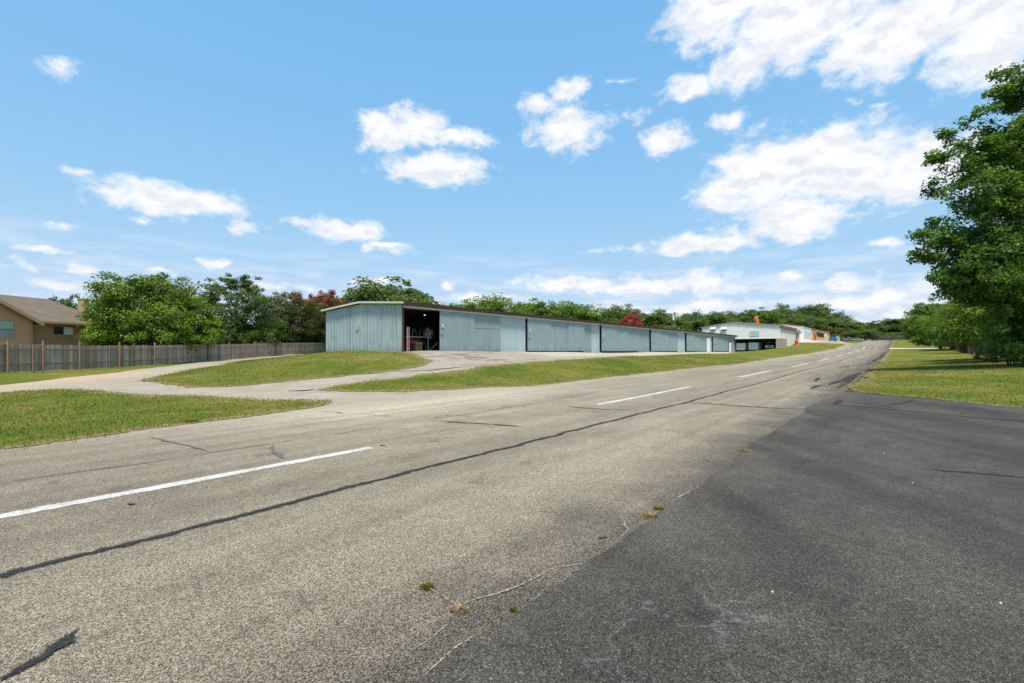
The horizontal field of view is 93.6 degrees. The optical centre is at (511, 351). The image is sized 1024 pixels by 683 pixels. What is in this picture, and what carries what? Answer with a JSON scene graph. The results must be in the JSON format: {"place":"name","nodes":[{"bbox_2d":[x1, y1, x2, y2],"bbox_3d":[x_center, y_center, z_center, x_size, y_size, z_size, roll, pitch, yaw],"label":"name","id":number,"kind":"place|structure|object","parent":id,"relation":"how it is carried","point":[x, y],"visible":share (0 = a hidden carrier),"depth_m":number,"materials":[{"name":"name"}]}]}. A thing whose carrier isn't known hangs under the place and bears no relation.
{"place":"outdoors","nodes":[
{"label":"outdoors","id":0,"kind":"place"},
{"bbox_2d":[0,294,94,345],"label":"tan house","id":1,"kind":"structure","parent":0,"point":[28,320],"depth_m":47.59,"materials":[{"name":"brown"}]},
{"bbox_2d":[0,320,14,338],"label":"window","id":2,"kind":"structure","parent":1,"relation":"in","point":[7,327],"depth_m":43.37,"materials":[{"name":"glass"}]},
{"bbox_2d":[52,326,73,335],"bbox_3d":[-45.743,-2.120,48.997,0.058,0.940,2.030,0,0,9],"label":"window","id":3,"kind":"structure","parent":1,"relation":"in","point":[56,330],"depth_m":49.00,"materials":[{"name":"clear glass"}]},
{"bbox_2d":[0,389,330,447],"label":"lawn","id":4,"kind":"structure","parent":0,"point":[124,425],"depth_m":12.27,"materials":[{"name":"green plant"}]},
{"bbox_2d":[0,343,1023,448],"bbox_3d":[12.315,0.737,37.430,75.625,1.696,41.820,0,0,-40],"label":"grass","id":5,"kind":"structure","parent":4,"relation":"on","point":[404,362],"depth_m":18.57,"materials":[{"name":"plant"}]},
{"bbox_2d":[144,351,432,386],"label":"lawn","id":6,"kind":"structure","parent":0,"point":[330,372],"depth_m":23.99,"materials":[{"name":"green plant"}]},
{"bbox_2d":[0,350,783,429],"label":"driveway","id":7,"kind":"structure","parent":0,"point":[121,381],"depth_m":19.77,"materials":[{"name":"concrete"}]},
{"bbox_2d":[321,301,737,352],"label":"aircraft hangar","id":8,"kind":"structure","parent":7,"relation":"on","point":[373,325],"depth_m":39.80,"materials":[{"name":"metal"}]},
{"bbox_2d":[404,340,416,350],"bbox_3d":[-7.021,-0.430,33.295,0.520,0.740,0.800,0,0,39],"label":"tool chest","id":9,"kind":"object","parent":8,"relation":"in","point":[409,344],"visible":0.48,"depth_m":32.98,"materials":[{"name":"red paint"}]},
{"bbox_2d":[411,342,421,350],"bbox_3d":[-6.533,-0.310,32.880,0.540,0.620,0.640,0,0,39],"label":"storage crate","id":10,"kind":"object","parent":8,"relation":"on","point":[416,346],"visible":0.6,"depth_m":32.68,"materials":[{"name":"wood"}]},
{"bbox_2d":[404,336,430,350],"bbox_3d":[-6.789,-0.530,33.920,0.800,1.060,2.300,0,0,39],"label":"work table","id":11,"kind":"object","parent":8,"relation":"in","point":[418,337],"visible":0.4,"depth_m":33.67,"materials":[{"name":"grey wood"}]},
{"bbox_2d":[423,328,437,349],"bbox_3d":[-5.827,-0.844,34.096,1.020,1.688,0.559,0,0,-32],"label":"pedestal fan","id":12,"kind":"object","parent":8,"relation":"in","point":[428,333],"visible":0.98,"depth_m":34.02,"materials":[{"name":"metal"}]},
{"bbox_2d":[424,326,439,349],"bbox_3d":[-6.330,-1.000,38.333,0.640,2.000,1.240,0,0,39],"label":"storage shelf","id":13,"kind":"object","parent":8,"relation":"on","point":[435,331],"visible":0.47,"depth_m":38.10,"materials":[{"name":"metal"}]},
{"bbox_2d":[440,311,473,350],"bbox_3d":[-3.920,-1.515,34.598,0.052,2.970,3.437,0,0,39],"label":"sliding door","id":14,"kind":"structure","parent":8,"relation":"in","point":[457,334],"depth_m":34.51,"materials":[{"name":"metal"}]},
{"bbox_2d":[474,314,499,350],"bbox_3d":[-1.961,-1.515,37.189,0.052,2.970,3.262,0,0,39],"label":"sliding door","id":15,"kind":"structure","parent":8,"relation":"in","point":[486,327],"depth_m":37.14,"materials":[{"name":"metal"}]},
{"bbox_2d":[498,316,524,351],"bbox_3d":[0.024,-1.460,39.794,0.035,3.120,3.599,0,0,39],"label":"sliding door","id":16,"kind":"structure","parent":8,"relation":"in","point":[512,329],"depth_m":39.85,"materials":[{"name":"metal"}]},
{"bbox_2d":[527,318,550,350],"bbox_3d":[2.451,-1.530,42.525,0.090,2.940,3.499,0,0,39],"label":"sliding door","id":17,"kind":"structure","parent":8,"relation":"in","point":[539,338],"depth_m":42.38,"materials":[{"name":"metal"}]},
{"bbox_2d":[551,321,567,350],"bbox_3d":[4.423,-1.530,45.114,0.052,2.940,3.152,0,0,39],"label":"sliding door","id":18,"kind":"structure","parent":8,"relation":"in","point":[559,330],"depth_m":45.15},
{"bbox_2d":[568,322,584,350],"bbox_3d":[6.372,-1.530,47.452,0.052,2.940,3.050,0,0,39],"label":"sliding door","id":19,"kind":"structure","parent":8,"relation":"in","point":[576,331],"depth_m":47.43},
{"bbox_2d":[583,324,590,351],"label":"sliding door","id":20,"kind":"structure","parent":8,"relation":"in","point":[587,326],"depth_m":49.44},
{"bbox_2d":[590,324,599,352],"bbox_3d":[8.763,-1.460,50.708,0.035,3.120,1.931,0,0,39],"label":"sliding door","id":21,"kind":"structure","parent":8,"relation":"in","point":[595,329],"depth_m":50.81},
{"bbox_2d":[601,325,616,350],"bbox_3d":[10.697,-1.530,52.854,0.052,2.940,3.499,0,0,39],"label":"sliding door","id":22,"kind":"structure","parent":8,"relation":"in","point":[609,341],"depth_m":52.70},
{"bbox_2d":[617,327,627,350],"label":"sliding door","id":23,"kind":"structure","parent":8,"relation":"in","point":[622,332],"depth_m":55.52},
{"bbox_2d":[628,328,638,350],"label":"sliding door","id":24,"kind":"structure","parent":8,"relation":"in","point":[633,333],"depth_m":57.96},
{"bbox_2d":[638,329,648,351],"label":"sliding door","id":25,"kind":"structure","parent":8,"relation":"in","point":[643,333],"depth_m":60.39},
{"bbox_2d":[651,330,660,350],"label":"sliding door","id":26,"kind":"structure","parent":8,"relation":"in","point":[655,334],"depth_m":63.09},
{"bbox_2d":[661,331,669,350],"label":"sliding door","id":27,"kind":"structure","parent":8,"relation":"in","point":[665,335],"depth_m":65.84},
{"bbox_2d":[670,331,677,350],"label":"sliding door","id":28,"kind":"structure","parent":8,"relation":"in","point":[673,335],"depth_m":68.36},
{"bbox_2d":[677,332,684,351],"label":"sliding door","id":29,"kind":"structure","parent":8,"relation":"in","point":[681,336],"depth_m":71.02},
{"bbox_2d":[686,333,694,350],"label":"sliding door","id":30,"kind":"structure","parent":8,"relation":"in","point":[690,337],"depth_m":73.65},
{"bbox_2d":[695,334,699,350],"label":"sliding door","id":31,"kind":"structure","parent":8,"relation":"in","point":[697,336],"depth_m":76.41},
{"bbox_2d":[700,334,705,350],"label":"sliding door","id":32,"kind":"structure","parent":8,"relation":"in","point":[702,336],"depth_m":78.51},
{"bbox_2d":[706,337,710,351],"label":"door","id":33,"kind":"structure","parent":8,"relation":"in","point":[708,339],"depth_m":80.90,"materials":[{"name":"metal"}]},
{"bbox_2d":[713,335,718,350],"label":"sliding door","id":34,"kind":"structure","parent":8,"relation":"in","point":[715,338],"depth_m":83.86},
{"bbox_2d":[719,336,723,350],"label":"sliding door","id":35,"kind":"structure","parent":8,"relation":"in","point":[721,338],"depth_m":86.95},
{"bbox_2d":[724,336,727,350],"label":"sliding door","id":36,"kind":"structure","parent":8,"relation":"in","point":[725,337],"depth_m":89.44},
{"bbox_2d":[0,340,892,682],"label":"runway","id":37,"kind":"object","parent":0,"point":[284,594],"visible":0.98,"depth_m":4.62,"materials":[{"name":"asphalt"}]},
{"bbox_2d":[0,628,78,679],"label":"tar seam","id":38,"kind":"object","parent":37,"relation":"on","point":[62,641],"visible":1,"depth_m":2.55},
{"bbox_2d":[0,439,297,483],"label":"faded seam","id":39,"kind":"object","parent":37,"relation":"on","point":[149,462],"visible":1,"depth_m":6.84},
{"bbox_2d":[0,447,372,518],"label":"centreline dash","id":40,"kind":"object","parent":37,"relation":"on","point":[60,505],"visible":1,"depth_m":5.68,"materials":[{"name":"white paint"}]},
{"bbox_2d":[344,553,455,604],"bbox_3d":[-0.816,1.589,3.426,1.320,0.001,0.106,0,0,38],"label":"sandy crack","id":41,"kind":"object","parent":37,"relation":"on","point":[403,576],"visible":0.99,"depth_m":3.40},
{"bbox_2d":[419,581,434,589],"bbox_3d":[-0.576,1.579,3.240,0.092,0.026,0.099,0,0,45],"label":"weed","id":42,"kind":"object","parent":41,"relation":"on","point":[426,585],"visible":1,"depth_m":3.24,"materials":[{"name":"green plant"}]},
{"bbox_2d":[0,348,872,577],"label":"tar seam","id":43,"kind":"object","parent":37,"relation":"on","point":[13,571],"visible":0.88,"depth_m":4.91,"materials":[{"name":"asphalt"}]},
{"bbox_2d":[450,603,468,612],"bbox_3d":[-0.310,1.577,2.950,0.111,0.030,0.107,0,0,-42],"label":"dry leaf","id":44,"kind":"object","parent":37,"relation":"on","point":[458,606],"visible":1,"depth_m":2.95,"materials":[{"name":"beige plant"}]},
{"bbox_2d":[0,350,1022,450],"bbox_3d":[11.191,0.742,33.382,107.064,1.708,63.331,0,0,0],"label":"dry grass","id":45,"kind":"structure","parent":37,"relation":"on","point":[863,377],"depth_m":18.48,"materials":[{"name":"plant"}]},
{"bbox_2d":[464,564,574,603],"bbox_3d":[0.075,1.588,3.327,1.114,0.002,0.115,0,0,-37],"label":"sandy crack","id":46,"kind":"object","parent":37,"relation":"on","point":[512,587],"visible":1,"depth_m":3.21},
{"bbox_2d":[311,358,810,438],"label":"faded seam","id":47,"kind":"object","parent":37,"relation":"on","point":[513,406],"visible":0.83,"depth_m":13.12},
{"bbox_2d":[599,387,687,404],"bbox_3d":[5.012,1.505,17.124,0.237,0.065,8.000,0,0,39],"label":"centreline dash","id":48,"kind":"object","parent":37,"relation":"on","point":[641,396],"visible":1,"depth_m":16.28,"materials":[{"name":"white paint"}]},
{"bbox_2d":[640,511,658,518],"bbox_3d":[1.315,1.571,4.627,0.198,0.036,0.154,0,0,0],"label":"weed","id":49,"kind":"object","parent":37,"relation":"on","point":[646,514],"visible":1,"depth_m":4.62,"materials":[{"name":"beige plant"}]},
{"bbox_2d":[0,340,1023,407],"bbox_3d":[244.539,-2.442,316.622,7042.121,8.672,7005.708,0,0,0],"label":"ground","id":50,"kind":"structure","parent":0,"point":[17,377],"depth_m":30.75,"materials":[{"name":"green plant"}]},
{"bbox_2d":[47,293,79,309],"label":"oak tree","id":51,"kind":"object","parent":50,"relation":"on","point":[68,302],"visible":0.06,"depth_m":74.97,"materials":[{"name":"green plant"}]},
{"bbox_2d":[73,271,222,353],"bbox_3d":[-37.456,-3.429,50.233,14.836,9.623,10.230,0,0,0],"label":"leafy tree","id":52,"kind":"object","parent":50,"relation":"on","point":[163,316],"visible":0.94,"depth_m":47.87,"materials":[{"name":"green plant"}]},
{"bbox_2d":[0,340,325,373],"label":"wooden fence","id":53,"kind":"object","parent":50,"relation":"on","point":[42,357],"visible":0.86,"depth_m":39.52,"materials":[{"name":"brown wood"}]},
{"bbox_2d":[196,328,237,344],"bbox_3d":[-39.279,-0.991,62.109,6.081,4.188,6.232,0,0,9],"label":"bush","id":54,"kind":"object","parent":50,"relation":"on","point":[225,338],"visible":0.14,"depth_m":62.30,"materials":[{"name":"green plant"}]},
{"bbox_2d":[195,273,286,345],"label":"leafy tree","id":55,"kind":"object","parent":50,"relation":"on","point":[257,305],"visible":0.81,"depth_m":66.05,"materials":[{"name":"green plant"}]},
{"bbox_2d":[252,320,312,343],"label":"bush","id":56,"kind":"object","parent":50,"relation":"on","point":[290,337],"visible":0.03,"depth_m":85.85,"materials":[{"name":"green plant"}]},
{"bbox_2d":[261,291,326,342],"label":"crape myrtle","id":57,"kind":"object","parent":50,"relation":"on","point":[297,307],"visible":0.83,"depth_m":81.96,"materials":[{"name":"green plant"}]},
{"bbox_2d":[295,324,325,342],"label":"bush","id":58,"kind":"object","parent":50,"relation":"on","point":[317,340],"visible":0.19,"depth_m":88.92,"materials":[{"name":"green plant"}]},
{"bbox_2d":[303,289,347,342],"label":"crape myrtle","id":59,"kind":"object","parent":50,"relation":"on","point":[328,299],"visible":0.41,"depth_m":88.61,"materials":[{"name":"red plant"}]},
{"bbox_2d":[336,276,434,303],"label":"oak tree","id":60,"kind":"object","parent":50,"relation":"on","point":[365,292],"visible":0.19,"depth_m":92.26,"materials":[{"name":"green plant"}]},
{"bbox_2d":[384,279,433,299],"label":"oak tree","id":61,"kind":"object","parent":50,"relation":"on","point":[408,284],"visible":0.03,"depth_m":99.63,"materials":[{"name":"green plant"}]},
{"bbox_2d":[399,291,447,305],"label":"oak tree","id":62,"kind":"object","parent":50,"relation":"on","point":[415,300],"visible":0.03,"depth_m":93.50,"materials":[{"name":"green plant"}]},
{"bbox_2d":[448,299,484,308],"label":"oak tree","id":63,"kind":"object","parent":50,"relation":"on","point":[471,305],"visible":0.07,"depth_m":93.48,"materials":[{"name":"green plant"}]},
{"bbox_2d":[465,292,518,311],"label":"oak tree","id":64,"kind":"object","parent":50,"relation":"on","point":[494,304],"visible":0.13,"depth_m":97.85,"materials":[{"name":"green plant"}]},
{"bbox_2d":[508,305,535,325],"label":"oak tree","id":65,"kind":"object","parent":50,"relation":"on","point":[514,310],"visible":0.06,"depth_m":98.53,"materials":[{"name":"green plant"}]},
{"bbox_2d":[513,298,554,314],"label":"oak tree","id":66,"kind":"object","parent":50,"relation":"on","point":[538,307],"visible":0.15,"depth_m":107.06,"materials":[{"name":"green plant"}]},
{"bbox_2d":[541,300,592,319],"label":"oak tree","id":67,"kind":"object","parent":50,"relation":"on","point":[566,311],"visible":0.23,"depth_m":106.07,"materials":[{"name":"green plant"}]},
{"bbox_2d":[553,303,608,320],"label":"oak tree","id":68,"kind":"object","parent":50,"relation":"on","point":[595,317],"visible":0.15,"depth_m":109.72,"materials":[{"name":"green plant"}]},
{"bbox_2d":[599,308,626,322],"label":"oak tree","id":69,"kind":"object","parent":50,"relation":"on","point":[610,318],"visible":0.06,"depth_m":115.85,"materials":[{"name":"green plant"}]},
{"bbox_2d":[605,303,648,323],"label":"oak tree","id":70,"kind":"object","parent":50,"relation":"on","point":[616,312],"visible":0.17,"depth_m":121.08,"materials":[{"name":"green plant"}]},
{"bbox_2d":[618,311,647,325],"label":"red crape myrtle","id":71,"kind":"object","parent":50,"relation":"on","point":[632,319],"visible":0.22,"depth_m":103.88,"materials":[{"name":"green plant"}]},
{"bbox_2d":[641,308,692,330],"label":"oak tree","id":72,"kind":"object","parent":50,"relation":"on","point":[663,320],"visible":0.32,"depth_m":125.65,"materials":[{"name":"green plant"}]},
{"bbox_2d":[678,309,710,331],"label":"oak tree","id":73,"kind":"object","parent":50,"relation":"on","point":[697,319],"visible":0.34,"depth_m":168.71,"materials":[{"name":"green plant"}]},
{"bbox_2d":[701,310,740,326],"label":"oak tree","id":74,"kind":"object","parent":50,"relation":"on","point":[716,318],"visible":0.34,"depth_m":183.21,"materials":[{"name":"green plant"}]},
{"bbox_2d":[719,309,765,323],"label":"oak tree","id":75,"kind":"object","parent":50,"relation":"on","point":[744,317],"visible":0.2,"depth_m":190.30,"materials":[{"name":"green plant"}]},
{"bbox_2d":[736,343,748,350],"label":"cargo trailer","id":76,"kind":"object","parent":50,"relation":"on","point":[741,346],"visible":0.88,"depth_m":140.07,"materials":[{"name":"white paint"}]},
{"bbox_2d":[701,322,800,349],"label":"white hangar","id":77,"kind":"structure","parent":50,"relation":"on","point":[780,336],"depth_m":139.34,"materials":[{"name":"metal"}]},
{"bbox_2d":[748,343,761,350],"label":"cargo trailer","id":78,"kind":"object","parent":50,"relation":"on","point":[754,346],"visible":0.75,"depth_m":138.44,"materials":[{"name":"white paint"}]},
{"bbox_2d":[747,307,787,324],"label":"oak tree","id":79,"kind":"object","parent":50,"relation":"on","point":[769,317],"visible":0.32,"depth_m":194.36,"materials":[{"name":"green plant"}]},
{"bbox_2d":[771,302,804,319],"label":"oak tree","id":80,"kind":"object","parent":50,"relation":"on","point":[786,309],"visible":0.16,"depth_m":266.13,"materials":[{"name":"green plant"}]},
{"bbox_2d":[782,324,811,341],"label":"white building","id":81,"kind":"structure","parent":50,"relation":"on","point":[805,334],"depth_m":164.01,"materials":[{"name":"paint"}]},
{"bbox_2d":[781,314,831,329],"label":"oak tree","id":82,"kind":"object","parent":50,"relation":"on","point":[804,322],"visible":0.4,"depth_m":252.71,"materials":[{"name":"green plant"}]},
{"bbox_2d":[793,303,834,318],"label":"oak tree","id":83,"kind":"object","parent":50,"relation":"on","point":[818,310],"visible":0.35,"depth_m":275.03,"materials":[{"name":"green plant"}]},
{"bbox_2d":[811,329,830,340],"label":"orange shopfront","id":84,"kind":"object","parent":50,"relation":"on","point":[818,334],"visible":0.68,"depth_m":195.00,"materials":[{"name":"red paint"}]},
{"bbox_2d":[810,314,845,336],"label":"oak tree","id":85,"kind":"object","parent":50,"relation":"on","point":[832,322],"visible":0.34,"depth_m":256.97,"materials":[{"name":"green plant"}]},
{"bbox_2d":[829,310,854,321],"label":"oak tree","id":86,"kind":"object","parent":50,"relation":"on","point":[838,315],"visible":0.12,"depth_m":278.17,"materials":[{"name":"green plant"}]},
{"bbox_2d":[835,318,864,334],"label":"oak tree","id":87,"kind":"object","parent":50,"relation":"on","point":[843,321],"visible":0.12,"depth_m":266.30,"materials":[{"name":"green plant"}]},
{"bbox_2d":[840,331,863,338],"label":"hedge bush","id":88,"kind":"object","parent":50,"relation":"on","point":[853,334],"visible":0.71,"depth_m":223.21,"materials":[{"name":"green plant"}]},
{"bbox_2d":[838,321,869,332],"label":"oak tree","id":89,"kind":"object","parent":50,"relation":"on","point":[854,326],"visible":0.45,"depth_m":265.14,"materials":[{"name":"green plant"}]},
{"bbox_2d":[854,328,880,340],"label":"hedge bush","id":90,"kind":"object","parent":50,"relation":"on","point":[867,333],"visible":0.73,"depth_m":233.17,"materials":[{"name":"green plant"}]},
{"bbox_2d":[861,320,890,331],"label":"oak tree","id":91,"kind":"object","parent":50,"relation":"on","point":[872,324],"visible":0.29,"depth_m":277.54,"materials":[{"name":"green plant"}]},
{"bbox_2d":[870,323,899,339],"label":"oak tree","id":92,"kind":"object","parent":50,"relation":"on","point":[890,328],"visible":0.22,"depth_m":282.15,"materials":[{"name":"green plant"}]},
{"bbox_2d":[872,332,897,339],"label":"hedge bush","id":93,"kind":"object","parent":50,"relation":"on","point":[885,335],"visible":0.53,"depth_m":239.31,"materials":[{"name":"green plant"}]},
{"bbox_2d":[870,335,905,339],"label":"chain link fence","id":94,"kind":"object","parent":50,"relation":"on","point":[891,337],"visible":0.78,"depth_m":234.85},
{"bbox_2d":[878,318,901,332],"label":"oak tree","id":95,"kind":"object","parent":50,"relation":"on","point":[886,321],"visible":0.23,"depth_m":282.62,"materials":[{"name":"green plant"}]},
{"bbox_2d":[887,317,909,339],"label":"oak tree","id":96,"kind":"object","parent":50,"relation":"on","point":[891,323],"visible":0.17,"depth_m":279.34,"materials":[{"name":"green plant"}]},
{"bbox_2d":[898,314,928,344],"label":"oak tree","id":97,"kind":"object","parent":50,"relation":"on","point":[908,325],"visible":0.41,"depth_m":139.64,"materials":[{"name":"green plant"}]},
{"bbox_2d":[921,304,955,349],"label":"oak tree","id":98,"kind":"object","parent":50,"relation":"on","point":[931,341],"visible":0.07,"depth_m":95.26,"materials":[{"name":"green plant"}]},
{"bbox_2d":[924,305,974,350],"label":"oak tree","id":99,"kind":"object","parent":50,"relation":"on","point":[963,346],"visible":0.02,"depth_m":76.17,"materials":[{"name":"green plant"}]},
{"bbox_2d":[928,301,985,359],"bbox_3d":[43.510,-2.535,43.943,9.729,6.911,5.266,0,0,0],"label":"leafy tree","id":100,"kind":"object","parent":50,"relation":"on","point":[943,337],"visible":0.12,"depth_m":44.10,"materials":[{"name":"green plant"}]},
{"bbox_2d":[905,60,1023,366],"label":"tall tree","id":101,"kind":"object","parent":50,"relation":"on","point":[995,273],"visible":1,"depth_m":27.75,"materials":[{"name":"green plant"}]},
{"bbox_2d":[928,293,1013,361],"bbox_3d":[40.509,-3.074,39.065,11.687,8.202,5.702,0,0,0],"label":"leafy tree","id":102,"kind":"object","parent":50,"relation":"on","point":[959,337],"visible":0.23,"depth_m":38.62,"materials":[{"name":"green plant"}]},
{"bbox_2d":[0,0,1023,344],"label":"sky","id":103,"kind":"structure","parent":0,"point":[682,157],"materials":[{"name":"blue"}]},
{"bbox_2d":[415,391,1023,682],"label":"side apron","id":104,"kind":"object","parent":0,"point":[849,544],"visible":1,"depth_m":3.43,"materials":[{"name":"asphalt"}]},
{"bbox_2d":[830,405,1013,420],"bbox_3d":[10.649,1.551,12.051,0.824,0.038,5.383,0,0,-39],"label":"tar seam","id":105,"kind":"object","parent":104,"relation":"on","point":[926,412],"visible":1,"depth_m":12.24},
{"bbox_2d":[922,468,1017,476],"bbox_3d":[6.048,1.578,6.248,1.174,0.004,0.190,0,0,22],"label":"tar seam","id":106,"kind":"object","parent":104,"relation":"on","point":[974,472],"visible":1,"depth_m":6.27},
{"bbox_2d":[801,340,847,343],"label":"forecourt","id":107,"kind":"structure","parent":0,"point":[824,341],"depth_m":168.30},
{"bbox_2d":[846,340,1023,406],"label":"lawn","id":108,"kind":"structure","parent":0,"point":[907,355],"depth_m":23.75,"materials":[{"name":"green plant"}]},
{"bbox_2d":[899,298,944,344],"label":"oak tree","id":109,"kind":"object","parent":108,"relation":"on","point":[924,309],"visible":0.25,"depth_m":148.85,"materials":[{"name":"green plant"}]},
{"bbox_2d":[908,315,946,348],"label":"oak tree","id":110,"kind":"object","parent":108,"relation":"on","point":[925,323],"visible":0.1,"depth_m":111.47,"materials":[{"name":"green plant"}]},
{"bbox_2d":[954,341,1002,355],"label":"red fence","id":111,"kind":"object","parent":108,"relation":"on","point":[967,350],"visible":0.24,"depth_m":69.94,"materials":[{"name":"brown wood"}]},
{"bbox_2d":[969,329,1020,364],"bbox_3d":[34.367,-0.776,33.163,5.311,3.831,3.672,0,0,0],"label":"bushy shrub","id":112,"kind":"object","parent":108,"relation":"on","point":[991,359],"visible":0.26,"depth_m":33.14,"materials":[{"name":"green plant"}]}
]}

